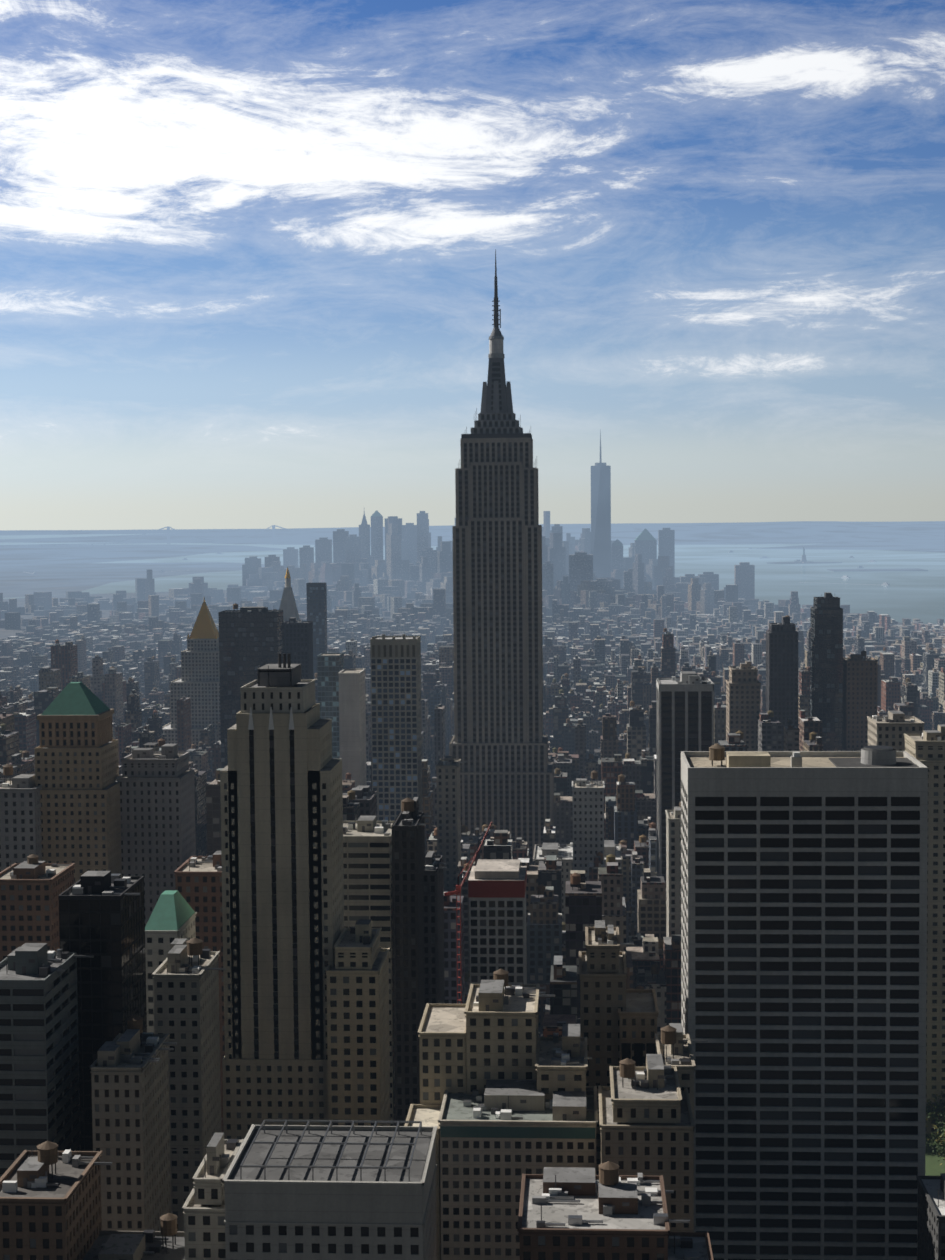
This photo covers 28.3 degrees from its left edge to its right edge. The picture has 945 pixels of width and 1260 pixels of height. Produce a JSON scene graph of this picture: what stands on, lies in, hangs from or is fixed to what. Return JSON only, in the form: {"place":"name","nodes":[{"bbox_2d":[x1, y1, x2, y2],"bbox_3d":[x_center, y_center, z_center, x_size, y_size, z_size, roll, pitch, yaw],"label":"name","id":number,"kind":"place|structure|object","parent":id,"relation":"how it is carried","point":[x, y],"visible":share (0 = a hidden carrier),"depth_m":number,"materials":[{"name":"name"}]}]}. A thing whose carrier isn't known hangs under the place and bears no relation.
{"place":"outdoors","nodes":[
{"label":"outdoors","id":0,"kind":"place"},
{"bbox_2d":[163,567,326,749],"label":"skyscrapers","id":1,"kind":"structure","parent":0,"point":[198,682],"depth_m":1812.80,"materials":[{"name":"grey stone"}]},
{"bbox_2d":[0,628,938,1027],"bbox_3d":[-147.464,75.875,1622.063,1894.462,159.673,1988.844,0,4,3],"label":"roof water tanks","id":2,"kind":"object","parent":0,"point":[576,878],"visible":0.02,"depth_m":1247.70,"materials":[{"name":"brown wood"}]},
{"bbox_2d":[0,533,944,623],"bbox_3d":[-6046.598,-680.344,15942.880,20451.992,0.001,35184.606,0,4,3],"label":"harbour water","id":3,"kind":"structure","parent":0,"point":[912,595],"depth_m":7942.57,"materials":[{"name":"blue liquid"}]},
{"bbox_2d":[26,545,889,584],"bbox_3d":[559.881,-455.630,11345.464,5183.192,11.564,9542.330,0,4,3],"label":"harbour boats","id":4,"kind":"object","parent":3,"relation":"on","point":[846,576],"visible":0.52,"depth_m":8756.83,"materials":[{"name":"white"}]},
{"bbox_2d":[0,521,944,545],"bbox_3d":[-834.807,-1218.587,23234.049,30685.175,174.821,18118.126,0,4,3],"label":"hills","id":5,"kind":"structure","parent":0,"point":[815,532],"depth_m":17947.10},
{"bbox_2d":[0,525,318,546],"bbox_3d":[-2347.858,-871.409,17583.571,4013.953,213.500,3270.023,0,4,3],"label":"suspension bridge","id":6,"kind":"structure","parent":5,"relation":"on","point":[169,542],"depth_m":17269.71,"materials":[{"name":"silver metal"}]},
{"bbox_2d":[0,542,944,781],"bbox_3d":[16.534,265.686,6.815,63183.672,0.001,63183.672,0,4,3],"label":"terrain","id":7,"kind":"structure","parent":0,"point":[60,570],"depth_m":10099.88,"materials":[{"name":"grey"}]},
{"bbox_2d":[34,682,121,883],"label":"high-rise building","id":8,"kind":"structure","parent":7,"relation":"on","point":[76,763],"depth_m":808.53,"materials":[{"name":"beige stone"}]},
{"bbox_2d":[220,653,343,1139],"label":"skyscraper","id":9,"kind":"structure","parent":7,"relation":"on","point":[281,796],"depth_m":586.62,"materials":[{"name":"beige stone"}]},
{"bbox_2d":[370,634,421,820],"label":"high-rise building","id":10,"kind":"structure","parent":7,"relation":"on","point":[396,734],"depth_m":1089.27,"materials":[{"name":"grey glass"}]},
{"bbox_2d":[0,592,924,1132],"bbox_3d":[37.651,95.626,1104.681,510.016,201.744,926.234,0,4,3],"label":"high-rise buildings","id":11,"kind":"structure","parent":7,"relation":"on","point":[158,816],"depth_m":1030.99,"materials":[{"name":"grey glass"}]},
{"bbox_2d":[0,724,944,1259],"bbox_3d":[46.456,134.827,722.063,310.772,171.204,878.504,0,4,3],"label":"buildings","id":12,"kind":"structure","parent":7,"relation":"on","point":[484,1122],"depth_m":491.22,"materials":[{"name":"beige concrete"}]},
{"bbox_2d":[0,511,944,1036],"bbox_3d":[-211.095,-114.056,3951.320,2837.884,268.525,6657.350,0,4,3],"label":"city buildings","id":13,"kind":"structure","parent":7,"relation":"on","point":[598,641],"depth_m":2301.62,"materials":[{"name":"grey concrete"}]},
{"bbox_2d":[449,249,553,864],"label":"skyscraper","id":14,"kind":"structure","parent":7,"relation":"on","point":[498,745],"depth_m":1288.65,"materials":[{"name":"grey stone"}]},
{"bbox_2d":[249,510,754,600],"bbox_3d":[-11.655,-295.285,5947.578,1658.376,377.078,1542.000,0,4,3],"label":"distant skyscrapers","id":15,"kind":"structure","parent":7,"relation":"on","point":[350,548],"depth_m":5985.20,"materials":[{"name":"grey metal"}]},
{"bbox_2d":[591,429,610,576],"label":"skyscraper","id":16,"kind":"structure","parent":7,"relation":"on","point":[601,512],"depth_m":5832.57,"materials":[{"name":"blue glass"}]},
{"bbox_2d":[681,743,929,1259],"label":"office tower","id":17,"kind":"structure","parent":7,"relation":"on","point":[803,938],"depth_m":541.64,"materials":[{"name":"black glass"}]},
{"bbox_2d":[0,0,944,529],"label":"sky","id":18,"kind":"structure","parent":0,"point":[247,247],"materials":[{"name":"blue"}]},
{"bbox_2d":[767,562,927,570],"bbox_3d":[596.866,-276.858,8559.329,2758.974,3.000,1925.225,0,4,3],"label":"island","id":19,"kind":"structure","parent":0,"point":[916,569],"depth_m":8163.44,"materials":[{"name":"grey"}]},
{"bbox_2d":[795,547,812,562],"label":"statue of liberty","id":20,"kind":"object","parent":19,"relation":"on","point":[803,560],"visible":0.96,"depth_m":9330.61,"materials":[{"name":"metal"}]},
{"bbox_2d":[925,1134,944,1175],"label":"lawn","id":21,"kind":"structure","parent":0,"point":[933,1167],"depth_m":764.28,"materials":[{"name":"green plant"}]},
{"bbox_2d":[926,1090,944,1164],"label":"bryant park trees","id":22,"kind":"object","parent":21,"relation":"on","point":[938,1138],"visible":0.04,"depth_m":779.61,"materials":[{"name":"green plant"}]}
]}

